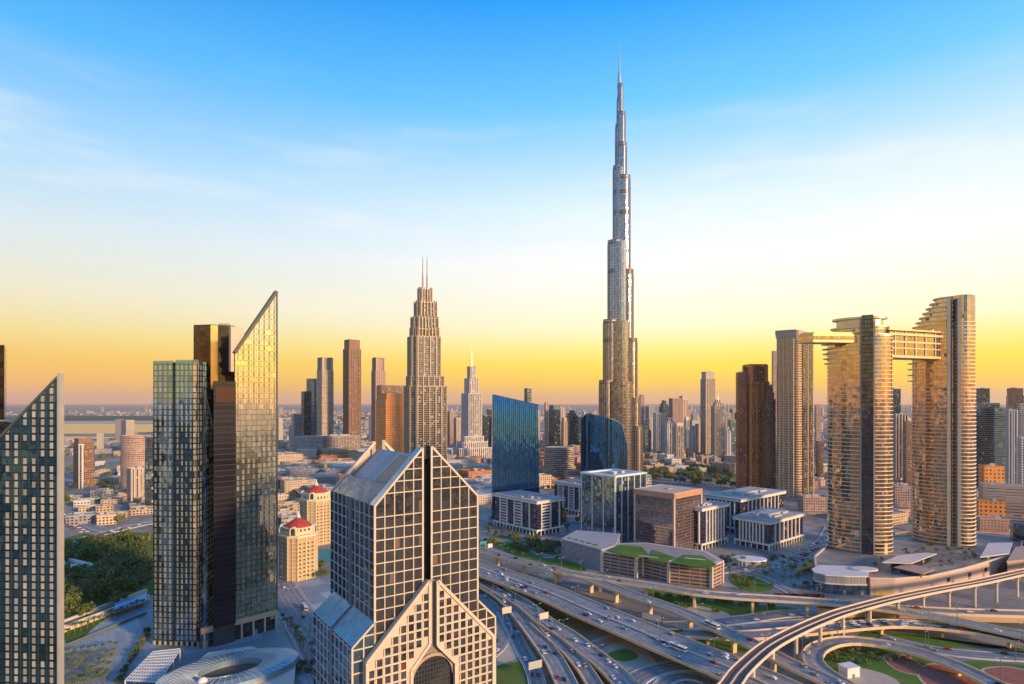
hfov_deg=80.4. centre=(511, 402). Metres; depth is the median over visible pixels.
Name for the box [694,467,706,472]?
building
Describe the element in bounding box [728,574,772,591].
lawn
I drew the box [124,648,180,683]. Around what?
pergola
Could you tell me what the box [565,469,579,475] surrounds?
building
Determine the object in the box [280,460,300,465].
building
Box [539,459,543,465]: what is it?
building
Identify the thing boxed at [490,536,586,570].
lawn
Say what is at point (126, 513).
building
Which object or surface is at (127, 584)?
broadleaf tree
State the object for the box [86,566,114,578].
broadleaf tree
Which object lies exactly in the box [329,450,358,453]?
building
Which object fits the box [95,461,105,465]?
building
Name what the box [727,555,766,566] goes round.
plaza pavilion
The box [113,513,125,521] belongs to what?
broadleaf tree
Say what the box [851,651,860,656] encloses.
shrub
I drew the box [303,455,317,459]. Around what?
building
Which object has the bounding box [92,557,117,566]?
broadleaf tree
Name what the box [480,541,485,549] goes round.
road sign
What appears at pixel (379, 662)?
window
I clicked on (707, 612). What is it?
path
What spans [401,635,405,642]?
window
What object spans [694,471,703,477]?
broadleaf tree
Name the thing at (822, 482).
building
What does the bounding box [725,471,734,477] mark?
broadleaf tree
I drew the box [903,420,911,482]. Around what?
high-rise building
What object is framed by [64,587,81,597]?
broadleaf tree
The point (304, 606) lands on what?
bus
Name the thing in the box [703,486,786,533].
arcaded office
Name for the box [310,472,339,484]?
building
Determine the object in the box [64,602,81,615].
broadleaf tree
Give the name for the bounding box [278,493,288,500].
building
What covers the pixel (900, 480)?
building
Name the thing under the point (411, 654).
window
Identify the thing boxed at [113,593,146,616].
blue canopy
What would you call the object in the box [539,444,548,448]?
building
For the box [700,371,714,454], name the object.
skyscraper
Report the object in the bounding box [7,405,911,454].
distant buildings
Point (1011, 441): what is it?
high-rise building
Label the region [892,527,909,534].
building
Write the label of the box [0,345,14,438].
dark tower
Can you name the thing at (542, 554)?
road
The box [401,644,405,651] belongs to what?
window
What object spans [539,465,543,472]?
building
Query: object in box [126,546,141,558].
broadleaf tree
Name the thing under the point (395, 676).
window
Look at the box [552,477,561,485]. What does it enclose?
building
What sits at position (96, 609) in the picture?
garden wall
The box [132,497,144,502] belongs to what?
building
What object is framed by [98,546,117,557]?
broadleaf tree
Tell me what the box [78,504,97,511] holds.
building
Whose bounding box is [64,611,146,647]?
garden wall
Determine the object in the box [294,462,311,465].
building
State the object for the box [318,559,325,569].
broadleaf tree
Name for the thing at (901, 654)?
path
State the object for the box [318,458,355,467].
building
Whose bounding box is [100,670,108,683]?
palm tree
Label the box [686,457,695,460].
building
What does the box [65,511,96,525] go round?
building
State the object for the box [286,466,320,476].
building
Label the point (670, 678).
road
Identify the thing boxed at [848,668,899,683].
path
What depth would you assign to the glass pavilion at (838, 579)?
507.71 m
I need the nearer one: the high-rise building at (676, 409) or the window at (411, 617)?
the window at (411, 617)
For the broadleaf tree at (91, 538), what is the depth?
664.27 m
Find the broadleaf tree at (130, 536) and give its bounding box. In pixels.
[125,533,136,540]
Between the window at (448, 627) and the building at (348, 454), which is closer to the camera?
the window at (448, 627)
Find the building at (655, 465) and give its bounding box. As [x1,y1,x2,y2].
[649,463,663,469]
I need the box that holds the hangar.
[1010,520,1023,545]
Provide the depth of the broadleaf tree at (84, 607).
451.52 m
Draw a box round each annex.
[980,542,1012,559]
[1007,546,1023,576]
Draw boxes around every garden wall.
[64,588,147,623]
[64,594,149,632]
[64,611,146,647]
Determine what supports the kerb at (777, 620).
on the ground at (817, 522)
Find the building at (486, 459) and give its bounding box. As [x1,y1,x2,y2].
[481,457,491,463]
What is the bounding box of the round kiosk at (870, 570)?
[851,566,877,573]
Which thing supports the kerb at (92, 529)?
on the ground at (817, 522)
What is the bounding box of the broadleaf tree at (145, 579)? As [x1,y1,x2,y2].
[133,573,152,589]
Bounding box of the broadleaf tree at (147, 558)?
[136,555,152,560]
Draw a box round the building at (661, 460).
[646,459,663,462]
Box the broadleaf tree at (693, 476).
[687,473,697,479]
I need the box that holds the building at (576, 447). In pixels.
[568,445,579,450]
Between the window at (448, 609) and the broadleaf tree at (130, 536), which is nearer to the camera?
the window at (448, 609)
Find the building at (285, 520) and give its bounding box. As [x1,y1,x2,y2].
[281,516,295,524]
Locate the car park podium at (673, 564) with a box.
[600,542,723,587]
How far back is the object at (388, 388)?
1582.69 m
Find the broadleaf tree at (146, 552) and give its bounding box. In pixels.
[137,549,152,558]
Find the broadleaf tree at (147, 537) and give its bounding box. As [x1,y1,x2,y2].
[133,531,152,541]
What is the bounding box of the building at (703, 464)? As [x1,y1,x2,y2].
[695,463,709,471]
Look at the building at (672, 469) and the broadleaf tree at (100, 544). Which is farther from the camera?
the building at (672, 469)
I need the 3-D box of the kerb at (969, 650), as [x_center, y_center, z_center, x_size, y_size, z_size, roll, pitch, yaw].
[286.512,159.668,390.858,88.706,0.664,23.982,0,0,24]
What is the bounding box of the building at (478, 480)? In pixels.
[464,478,490,483]
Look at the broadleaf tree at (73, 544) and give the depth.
635.03 m
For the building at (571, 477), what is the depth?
1151.34 m
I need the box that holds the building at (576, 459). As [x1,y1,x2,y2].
[574,456,579,462]
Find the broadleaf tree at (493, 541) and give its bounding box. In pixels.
[487,538,496,542]
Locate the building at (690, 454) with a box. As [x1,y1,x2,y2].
[686,452,700,457]
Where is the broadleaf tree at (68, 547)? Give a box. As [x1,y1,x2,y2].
[64,544,73,550]
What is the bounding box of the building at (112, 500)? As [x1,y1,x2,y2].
[100,496,124,503]
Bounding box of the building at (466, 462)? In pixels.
[459,458,476,467]
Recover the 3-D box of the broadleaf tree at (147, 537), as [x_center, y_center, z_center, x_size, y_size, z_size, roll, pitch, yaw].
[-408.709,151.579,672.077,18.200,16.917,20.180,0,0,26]
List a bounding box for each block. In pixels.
[92,494,117,501]
[278,511,317,581]
[299,480,330,545]
[453,447,491,457]
[457,441,487,447]
[461,436,483,441]
[797,494,826,515]
[892,483,911,511]
[976,498,1005,516]
[976,515,1009,532]
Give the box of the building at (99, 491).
[90,487,113,497]
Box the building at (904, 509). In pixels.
[892,506,911,516]
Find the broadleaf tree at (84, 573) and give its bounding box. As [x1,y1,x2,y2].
[76,568,93,577]
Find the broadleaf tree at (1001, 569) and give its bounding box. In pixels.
[997,566,1006,571]
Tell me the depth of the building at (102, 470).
1347.07 m
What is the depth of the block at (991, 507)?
764.70 m
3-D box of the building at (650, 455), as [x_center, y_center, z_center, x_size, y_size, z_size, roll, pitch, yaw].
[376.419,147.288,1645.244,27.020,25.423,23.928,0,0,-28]
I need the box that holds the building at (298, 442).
[289,436,322,457]
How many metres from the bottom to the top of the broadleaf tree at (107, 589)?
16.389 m
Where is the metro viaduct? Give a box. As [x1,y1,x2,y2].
[717,568,1023,683]
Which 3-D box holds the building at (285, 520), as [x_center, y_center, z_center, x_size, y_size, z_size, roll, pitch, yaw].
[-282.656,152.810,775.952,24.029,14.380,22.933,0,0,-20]
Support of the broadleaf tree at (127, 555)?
on the ground at (817, 522)
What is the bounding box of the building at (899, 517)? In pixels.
[892,510,908,524]
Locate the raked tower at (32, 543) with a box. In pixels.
[0,373,63,683]
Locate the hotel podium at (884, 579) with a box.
[814,531,1022,595]
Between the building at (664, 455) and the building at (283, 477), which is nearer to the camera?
the building at (283, 477)
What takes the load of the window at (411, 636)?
in the gabled tower at (402, 603)
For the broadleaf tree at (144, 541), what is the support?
on the ground at (817, 522)
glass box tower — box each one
[580,468,646,542]
[634,484,701,548]
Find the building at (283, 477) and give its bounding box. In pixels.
[278,476,295,488]
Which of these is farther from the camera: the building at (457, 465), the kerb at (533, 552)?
the building at (457, 465)
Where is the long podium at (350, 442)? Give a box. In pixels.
[304,434,359,449]
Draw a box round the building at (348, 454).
[347,452,375,457]
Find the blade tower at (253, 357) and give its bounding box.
[200,291,277,648]
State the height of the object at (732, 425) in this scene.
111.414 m
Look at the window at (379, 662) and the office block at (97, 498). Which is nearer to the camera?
the window at (379, 662)
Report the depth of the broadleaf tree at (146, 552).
611.37 m
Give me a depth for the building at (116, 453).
1820.38 m
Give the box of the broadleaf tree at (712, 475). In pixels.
[709,473,719,479]
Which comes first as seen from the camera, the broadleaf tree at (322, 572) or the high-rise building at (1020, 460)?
the broadleaf tree at (322, 572)
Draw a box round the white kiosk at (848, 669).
[837,662,860,677]
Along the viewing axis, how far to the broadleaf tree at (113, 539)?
668.89 m
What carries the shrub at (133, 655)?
on the pavement at (316, 591)
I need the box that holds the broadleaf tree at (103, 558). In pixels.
[97,554,115,564]
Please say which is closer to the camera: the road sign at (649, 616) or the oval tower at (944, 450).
the road sign at (649, 616)
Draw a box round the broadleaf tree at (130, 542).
[125,539,135,547]
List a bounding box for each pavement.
[64,577,330,683]
[479,507,821,585]
[479,560,679,683]
[626,577,1023,683]
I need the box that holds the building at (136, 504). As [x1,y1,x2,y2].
[129,502,145,509]
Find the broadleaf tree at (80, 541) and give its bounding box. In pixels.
[74,537,91,545]
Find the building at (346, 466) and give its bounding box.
[327,462,354,472]
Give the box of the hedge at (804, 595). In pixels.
[773,592,824,597]
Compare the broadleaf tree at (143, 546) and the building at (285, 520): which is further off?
the building at (285, 520)
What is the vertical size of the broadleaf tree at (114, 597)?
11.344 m
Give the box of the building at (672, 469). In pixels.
[658,465,676,474]
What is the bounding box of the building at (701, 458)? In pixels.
[696,455,706,463]
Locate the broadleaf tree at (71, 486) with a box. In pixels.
[68,484,75,488]
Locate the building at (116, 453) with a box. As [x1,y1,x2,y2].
[113,451,119,455]
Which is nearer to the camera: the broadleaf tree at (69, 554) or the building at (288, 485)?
the broadleaf tree at (69, 554)
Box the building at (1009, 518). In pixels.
[1006,517,1023,528]
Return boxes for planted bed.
[885,655,923,674]
[919,664,978,683]
[984,667,1023,683]
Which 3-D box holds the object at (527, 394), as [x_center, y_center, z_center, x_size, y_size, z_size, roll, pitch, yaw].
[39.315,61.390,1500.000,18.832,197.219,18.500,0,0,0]
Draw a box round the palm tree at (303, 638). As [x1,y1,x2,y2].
[298,636,306,648]
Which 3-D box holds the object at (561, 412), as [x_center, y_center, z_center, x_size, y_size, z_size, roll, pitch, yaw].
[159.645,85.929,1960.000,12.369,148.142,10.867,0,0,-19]
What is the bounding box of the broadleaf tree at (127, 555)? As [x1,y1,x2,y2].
[117,552,135,559]
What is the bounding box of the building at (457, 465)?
[449,463,462,468]
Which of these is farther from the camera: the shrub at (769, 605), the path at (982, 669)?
the shrub at (769, 605)
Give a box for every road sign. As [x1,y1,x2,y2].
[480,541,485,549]
[502,606,511,613]
[529,660,541,669]
[540,612,547,625]
[642,612,660,627]
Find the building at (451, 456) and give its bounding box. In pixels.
[447,454,455,458]
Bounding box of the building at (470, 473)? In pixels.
[459,468,490,478]
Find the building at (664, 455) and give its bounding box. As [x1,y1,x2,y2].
[658,453,673,458]
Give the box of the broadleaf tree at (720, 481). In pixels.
[716,479,725,486]
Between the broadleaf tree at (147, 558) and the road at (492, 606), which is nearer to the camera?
the road at (492, 606)
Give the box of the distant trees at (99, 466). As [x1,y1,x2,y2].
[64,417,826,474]
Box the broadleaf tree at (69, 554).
[64,549,80,559]
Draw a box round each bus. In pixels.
[302,602,307,610]
[669,641,686,651]
[704,619,719,629]
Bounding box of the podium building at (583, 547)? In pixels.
[561,530,620,570]
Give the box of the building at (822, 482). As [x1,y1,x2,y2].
[814,479,825,485]
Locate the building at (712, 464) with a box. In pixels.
[708,462,715,466]
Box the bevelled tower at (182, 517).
[153,360,212,646]
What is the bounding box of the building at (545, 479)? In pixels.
[539,473,551,488]
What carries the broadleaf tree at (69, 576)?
on the ground at (817, 522)
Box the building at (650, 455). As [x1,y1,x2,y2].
[644,452,656,458]
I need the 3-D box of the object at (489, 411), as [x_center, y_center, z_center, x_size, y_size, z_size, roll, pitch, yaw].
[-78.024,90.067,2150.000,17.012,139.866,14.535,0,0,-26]
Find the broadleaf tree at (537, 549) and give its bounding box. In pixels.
[533,547,540,552]
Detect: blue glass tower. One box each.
[491,394,538,519]
[580,413,627,478]
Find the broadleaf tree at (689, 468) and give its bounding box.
[686,466,693,470]
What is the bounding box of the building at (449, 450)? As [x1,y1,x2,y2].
[447,448,452,453]
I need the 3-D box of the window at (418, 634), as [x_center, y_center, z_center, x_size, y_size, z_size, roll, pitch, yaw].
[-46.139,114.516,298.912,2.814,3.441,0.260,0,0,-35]
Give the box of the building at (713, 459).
[708,457,720,463]
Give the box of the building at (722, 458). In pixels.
[710,456,723,461]
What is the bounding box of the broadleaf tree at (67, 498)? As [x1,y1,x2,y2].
[64,494,70,501]
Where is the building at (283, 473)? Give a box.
[278,471,285,475]
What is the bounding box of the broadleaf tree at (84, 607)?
[75,601,95,615]
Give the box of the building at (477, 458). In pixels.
[455,456,480,462]
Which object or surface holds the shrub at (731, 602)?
on the lawn at (736, 609)
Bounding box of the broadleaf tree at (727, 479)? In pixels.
[723,476,730,485]
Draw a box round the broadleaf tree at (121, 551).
[107,546,127,555]
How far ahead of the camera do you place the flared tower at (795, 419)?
1024.04 m
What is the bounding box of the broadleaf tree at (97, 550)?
[88,545,104,560]
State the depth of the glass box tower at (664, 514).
651.50 m
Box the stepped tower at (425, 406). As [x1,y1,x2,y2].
[404,257,446,460]
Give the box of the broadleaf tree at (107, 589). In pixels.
[94,581,119,601]
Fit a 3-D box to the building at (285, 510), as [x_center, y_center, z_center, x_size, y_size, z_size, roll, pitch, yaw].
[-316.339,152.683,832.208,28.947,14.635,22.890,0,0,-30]
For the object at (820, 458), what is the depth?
1245.07 m
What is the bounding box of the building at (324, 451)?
[320,447,349,454]
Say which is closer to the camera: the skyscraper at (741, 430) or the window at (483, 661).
the window at (483, 661)
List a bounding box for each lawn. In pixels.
[64,532,152,642]
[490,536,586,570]
[496,661,527,683]
[530,600,570,623]
[564,619,592,637]
[640,618,748,652]
[644,589,798,614]
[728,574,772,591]
[824,646,932,683]
[858,631,1023,652]
[963,660,1023,669]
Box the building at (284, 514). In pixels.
[278,513,296,525]
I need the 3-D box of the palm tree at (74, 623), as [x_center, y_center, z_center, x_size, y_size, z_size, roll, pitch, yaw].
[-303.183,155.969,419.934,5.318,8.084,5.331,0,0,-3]
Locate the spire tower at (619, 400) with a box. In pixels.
[599,49,651,485]
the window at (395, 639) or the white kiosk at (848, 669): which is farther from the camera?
the white kiosk at (848, 669)
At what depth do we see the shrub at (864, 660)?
369.83 m
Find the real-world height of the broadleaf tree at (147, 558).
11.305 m
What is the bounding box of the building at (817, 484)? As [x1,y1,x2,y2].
[814,480,820,488]
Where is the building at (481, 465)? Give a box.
[468,463,489,468]
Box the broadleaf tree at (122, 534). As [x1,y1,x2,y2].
[116,528,130,540]
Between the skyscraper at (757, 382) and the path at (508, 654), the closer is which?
the path at (508, 654)
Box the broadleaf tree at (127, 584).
[117,575,137,594]
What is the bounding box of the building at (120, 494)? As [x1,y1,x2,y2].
[117,492,126,499]
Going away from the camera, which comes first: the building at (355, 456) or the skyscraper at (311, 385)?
the building at (355, 456)
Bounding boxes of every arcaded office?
[492,490,565,535]
[551,478,580,514]
[694,500,729,550]
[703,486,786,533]
[732,507,806,550]
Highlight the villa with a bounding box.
[64,558,92,572]
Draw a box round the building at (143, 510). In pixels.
[129,506,152,515]
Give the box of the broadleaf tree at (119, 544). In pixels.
[107,541,125,548]
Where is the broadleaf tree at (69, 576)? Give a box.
[64,573,80,580]
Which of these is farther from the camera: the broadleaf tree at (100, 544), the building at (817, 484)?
the building at (817, 484)
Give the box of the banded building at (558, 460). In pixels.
[543,446,573,476]
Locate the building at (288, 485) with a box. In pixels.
[280,476,316,496]
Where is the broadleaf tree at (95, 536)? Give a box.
[89,533,105,542]
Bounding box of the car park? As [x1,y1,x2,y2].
[978,482,1023,518]
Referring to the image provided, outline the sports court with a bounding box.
[318,549,330,562]
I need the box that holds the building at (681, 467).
[669,464,688,471]
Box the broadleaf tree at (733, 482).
[729,480,735,487]
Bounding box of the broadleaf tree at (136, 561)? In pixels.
[132,557,144,566]
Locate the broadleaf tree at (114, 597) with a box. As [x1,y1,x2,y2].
[106,590,127,602]
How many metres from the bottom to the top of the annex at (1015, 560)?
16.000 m
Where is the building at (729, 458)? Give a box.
[724,455,735,462]
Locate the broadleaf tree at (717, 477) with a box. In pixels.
[715,474,722,479]
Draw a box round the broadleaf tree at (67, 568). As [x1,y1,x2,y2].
[64,562,71,575]
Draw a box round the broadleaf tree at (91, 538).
[84,536,100,542]
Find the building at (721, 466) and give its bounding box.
[715,462,735,473]
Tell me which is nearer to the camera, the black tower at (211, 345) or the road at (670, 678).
the road at (670, 678)
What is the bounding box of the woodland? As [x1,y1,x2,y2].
[7,416,366,420]
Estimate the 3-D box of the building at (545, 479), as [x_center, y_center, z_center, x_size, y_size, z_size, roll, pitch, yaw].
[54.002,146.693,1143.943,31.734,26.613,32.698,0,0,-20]
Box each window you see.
[369,671,373,678]
[377,659,381,666]
[377,668,381,676]
[385,648,389,655]
[385,657,389,664]
[385,666,389,674]
[385,676,389,683]
[393,637,397,644]
[393,646,397,653]
[393,655,397,662]
[393,664,397,671]
[393,673,397,681]
[401,625,405,633]
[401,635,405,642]
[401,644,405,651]
[401,653,405,660]
[401,662,405,669]
[401,671,405,678]
[409,615,413,622]
[409,624,413,631]
[409,633,413,640]
[409,642,413,649]
[409,651,413,658]
[416,604,420,611]
[416,613,420,620]
[416,622,420,629]
[416,631,420,638]
[416,640,420,647]
[446,598,450,604]
[446,606,450,613]
[446,615,450,622]
[446,624,450,631]
[446,633,450,639]
[446,641,450,648]
[481,632,485,639]
[481,641,485,647]
[481,649,485,656]
[481,657,485,664]
[481,666,485,673]
[481,674,485,681]
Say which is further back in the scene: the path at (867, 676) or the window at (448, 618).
the path at (867, 676)
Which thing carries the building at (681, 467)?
on the ground at (817, 522)
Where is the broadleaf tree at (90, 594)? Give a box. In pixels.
[85,588,97,601]
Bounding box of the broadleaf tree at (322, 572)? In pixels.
[316,569,327,575]
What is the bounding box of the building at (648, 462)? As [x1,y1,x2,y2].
[644,460,660,464]
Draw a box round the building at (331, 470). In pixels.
[321,467,344,472]
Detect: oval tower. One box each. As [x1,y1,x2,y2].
[821,315,893,554]
[907,294,975,546]
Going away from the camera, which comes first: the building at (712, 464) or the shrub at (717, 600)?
the shrub at (717, 600)
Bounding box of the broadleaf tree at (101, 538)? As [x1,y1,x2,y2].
[97,535,116,542]
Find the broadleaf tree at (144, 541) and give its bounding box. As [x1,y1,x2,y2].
[135,539,147,547]
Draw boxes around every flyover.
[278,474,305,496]
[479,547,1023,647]
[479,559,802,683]
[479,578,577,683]
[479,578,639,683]
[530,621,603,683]
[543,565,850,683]
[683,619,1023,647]
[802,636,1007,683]
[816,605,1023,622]
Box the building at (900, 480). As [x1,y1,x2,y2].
[892,478,902,481]
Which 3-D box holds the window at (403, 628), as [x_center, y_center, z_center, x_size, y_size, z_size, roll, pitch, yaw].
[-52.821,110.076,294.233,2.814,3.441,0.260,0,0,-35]
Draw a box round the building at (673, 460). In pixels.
[664,458,681,464]
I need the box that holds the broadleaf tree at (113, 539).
[104,537,116,542]
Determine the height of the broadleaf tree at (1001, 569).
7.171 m
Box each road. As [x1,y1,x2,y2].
[64,514,119,531]
[73,522,152,541]
[277,578,314,683]
[479,594,508,655]
[497,539,560,557]
[497,611,544,683]
[630,661,696,683]
[651,610,817,628]
[654,672,717,683]
[679,617,1021,635]
[724,527,826,572]
[725,570,797,595]
[878,634,1023,660]
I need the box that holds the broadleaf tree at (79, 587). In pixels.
[65,584,83,592]
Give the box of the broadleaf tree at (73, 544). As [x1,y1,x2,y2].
[69,543,84,549]
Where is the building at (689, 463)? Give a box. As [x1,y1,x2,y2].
[684,460,703,465]
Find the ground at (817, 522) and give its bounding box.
[7,404,1005,683]
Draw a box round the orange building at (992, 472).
[978,463,1004,498]
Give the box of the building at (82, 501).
[73,498,94,506]
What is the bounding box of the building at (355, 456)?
[350,454,361,459]
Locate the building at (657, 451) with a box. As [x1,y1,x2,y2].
[650,450,661,458]
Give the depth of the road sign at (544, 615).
420.83 m
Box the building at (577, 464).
[574,462,579,468]
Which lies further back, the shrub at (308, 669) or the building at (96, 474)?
the building at (96, 474)
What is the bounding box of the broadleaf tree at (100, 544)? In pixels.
[92,540,108,556]
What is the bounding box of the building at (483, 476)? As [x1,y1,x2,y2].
[477,475,490,477]
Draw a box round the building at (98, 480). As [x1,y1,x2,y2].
[94,475,119,484]
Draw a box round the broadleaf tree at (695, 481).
[691,478,701,485]
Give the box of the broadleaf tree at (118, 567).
[101,561,126,575]
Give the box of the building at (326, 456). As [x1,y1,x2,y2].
[319,454,347,458]
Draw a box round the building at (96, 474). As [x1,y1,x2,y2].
[94,472,106,476]
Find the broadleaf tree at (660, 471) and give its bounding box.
[657,468,663,473]
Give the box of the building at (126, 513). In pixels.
[114,511,128,517]
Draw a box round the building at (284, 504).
[278,501,298,508]
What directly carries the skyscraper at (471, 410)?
on the ground at (817, 522)
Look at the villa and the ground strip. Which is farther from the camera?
the ground strip
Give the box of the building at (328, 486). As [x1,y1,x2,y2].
[305,483,333,489]
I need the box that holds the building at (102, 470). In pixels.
[95,469,110,471]
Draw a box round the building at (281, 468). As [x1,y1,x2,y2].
[278,466,299,471]
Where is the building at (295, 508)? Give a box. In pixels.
[286,504,299,513]
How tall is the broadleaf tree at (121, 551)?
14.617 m
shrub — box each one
[112,676,123,683]
[118,667,128,672]
[128,652,136,657]
[130,647,139,652]
[135,639,146,645]
[138,635,147,639]
[142,627,150,632]
[295,665,302,671]
[298,659,308,664]
[303,666,312,671]
[665,592,672,599]
[677,602,686,607]
[681,595,689,599]
[713,598,722,602]
[724,600,734,605]
[766,603,775,608]
[830,655,838,660]
[831,649,839,655]
[844,646,854,651]
[844,656,853,661]
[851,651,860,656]
[862,658,870,664]
[864,651,874,656]
[875,655,881,661]
[892,654,901,659]
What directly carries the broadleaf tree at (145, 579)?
on the ground at (817, 522)
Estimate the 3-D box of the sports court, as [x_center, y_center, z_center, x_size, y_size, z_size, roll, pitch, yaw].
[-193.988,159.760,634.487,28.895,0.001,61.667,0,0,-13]
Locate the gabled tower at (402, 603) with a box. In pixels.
[313,440,495,683]
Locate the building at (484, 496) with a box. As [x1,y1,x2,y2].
[473,489,490,503]
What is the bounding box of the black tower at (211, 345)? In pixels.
[193,323,235,646]
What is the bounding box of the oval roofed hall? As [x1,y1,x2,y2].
[155,646,298,683]
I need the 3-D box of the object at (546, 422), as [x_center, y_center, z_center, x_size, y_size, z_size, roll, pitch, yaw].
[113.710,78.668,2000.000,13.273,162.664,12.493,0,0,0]
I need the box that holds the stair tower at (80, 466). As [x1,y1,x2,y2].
[78,444,83,488]
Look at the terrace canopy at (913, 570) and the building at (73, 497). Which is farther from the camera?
the building at (73, 497)
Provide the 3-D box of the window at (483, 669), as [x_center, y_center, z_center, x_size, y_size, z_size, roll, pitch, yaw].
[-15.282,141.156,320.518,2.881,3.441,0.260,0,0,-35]
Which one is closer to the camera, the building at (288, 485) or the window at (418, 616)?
the window at (418, 616)
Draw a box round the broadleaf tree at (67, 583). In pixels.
[64,578,77,587]
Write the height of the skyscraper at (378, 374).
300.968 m
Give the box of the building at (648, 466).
[643,465,653,469]
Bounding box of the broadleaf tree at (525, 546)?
[522,544,529,549]
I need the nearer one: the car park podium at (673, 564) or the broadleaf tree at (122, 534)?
the car park podium at (673, 564)
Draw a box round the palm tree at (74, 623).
[70,622,77,633]
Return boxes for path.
[497,642,517,665]
[521,630,548,676]
[591,634,658,683]
[592,636,624,648]
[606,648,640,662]
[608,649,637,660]
[687,606,729,617]
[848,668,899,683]
[883,653,922,674]
[917,663,937,683]
[981,666,1023,683]
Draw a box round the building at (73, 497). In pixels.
[64,494,82,502]
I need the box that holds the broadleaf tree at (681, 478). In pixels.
[673,476,686,481]
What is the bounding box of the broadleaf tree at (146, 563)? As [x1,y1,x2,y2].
[132,557,152,570]
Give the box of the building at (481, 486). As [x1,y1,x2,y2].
[469,483,490,489]
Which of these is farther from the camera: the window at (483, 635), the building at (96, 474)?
the building at (96, 474)
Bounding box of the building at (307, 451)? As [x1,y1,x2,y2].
[297,448,316,455]
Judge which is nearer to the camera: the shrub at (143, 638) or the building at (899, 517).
the shrub at (143, 638)
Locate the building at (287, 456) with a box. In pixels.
[278,452,302,464]
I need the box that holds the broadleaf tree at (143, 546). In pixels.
[127,542,148,550]
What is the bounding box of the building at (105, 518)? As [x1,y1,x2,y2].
[96,511,117,524]
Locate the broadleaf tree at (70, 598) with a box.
[64,592,83,603]
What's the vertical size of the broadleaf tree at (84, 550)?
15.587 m
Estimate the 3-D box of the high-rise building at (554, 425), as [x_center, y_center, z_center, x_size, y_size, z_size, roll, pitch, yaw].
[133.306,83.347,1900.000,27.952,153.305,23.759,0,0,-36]
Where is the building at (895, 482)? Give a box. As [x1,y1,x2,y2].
[892,481,911,483]
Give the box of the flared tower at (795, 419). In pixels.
[775,329,813,497]
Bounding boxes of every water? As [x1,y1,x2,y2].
[64,424,152,433]
[64,436,114,438]
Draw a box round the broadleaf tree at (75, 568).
[71,563,91,572]
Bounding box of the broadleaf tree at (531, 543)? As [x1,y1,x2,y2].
[528,541,535,547]
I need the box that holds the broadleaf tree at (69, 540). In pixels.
[64,538,73,542]
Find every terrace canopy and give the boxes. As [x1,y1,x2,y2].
[882,553,936,568]
[894,564,934,577]
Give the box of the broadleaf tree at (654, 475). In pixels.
[651,472,660,479]
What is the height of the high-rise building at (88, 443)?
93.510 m
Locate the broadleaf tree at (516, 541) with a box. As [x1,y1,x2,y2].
[513,539,521,544]
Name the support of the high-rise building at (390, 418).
on the ground at (817, 522)
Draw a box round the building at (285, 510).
[278,508,293,513]
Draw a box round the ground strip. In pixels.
[64,420,290,423]
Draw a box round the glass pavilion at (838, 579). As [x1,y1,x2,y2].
[812,565,868,594]
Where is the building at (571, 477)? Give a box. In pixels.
[564,475,579,478]
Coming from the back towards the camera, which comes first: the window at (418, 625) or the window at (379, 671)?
the window at (418, 625)
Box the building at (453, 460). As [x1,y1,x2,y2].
[447,458,461,463]
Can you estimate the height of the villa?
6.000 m
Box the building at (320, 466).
[304,464,323,468]
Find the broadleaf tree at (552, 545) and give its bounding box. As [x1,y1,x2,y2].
[549,542,557,549]
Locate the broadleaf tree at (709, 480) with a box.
[703,476,713,483]
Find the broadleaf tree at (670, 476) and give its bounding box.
[666,474,675,480]
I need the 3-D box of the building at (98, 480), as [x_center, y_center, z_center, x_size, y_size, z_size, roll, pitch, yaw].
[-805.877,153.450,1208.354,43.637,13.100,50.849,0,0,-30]
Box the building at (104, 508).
[95,503,113,513]
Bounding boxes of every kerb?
[64,518,117,531]
[64,521,152,541]
[277,581,314,683]
[486,594,511,656]
[496,612,545,683]
[500,539,560,557]
[630,661,718,683]
[649,610,884,629]
[653,671,717,683]
[680,617,1023,639]
[724,527,824,573]
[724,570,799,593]
[884,634,1023,661]
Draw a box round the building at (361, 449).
[355,448,375,451]
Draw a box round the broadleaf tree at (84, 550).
[78,545,91,559]
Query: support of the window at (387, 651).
in the gabled tower at (402, 603)

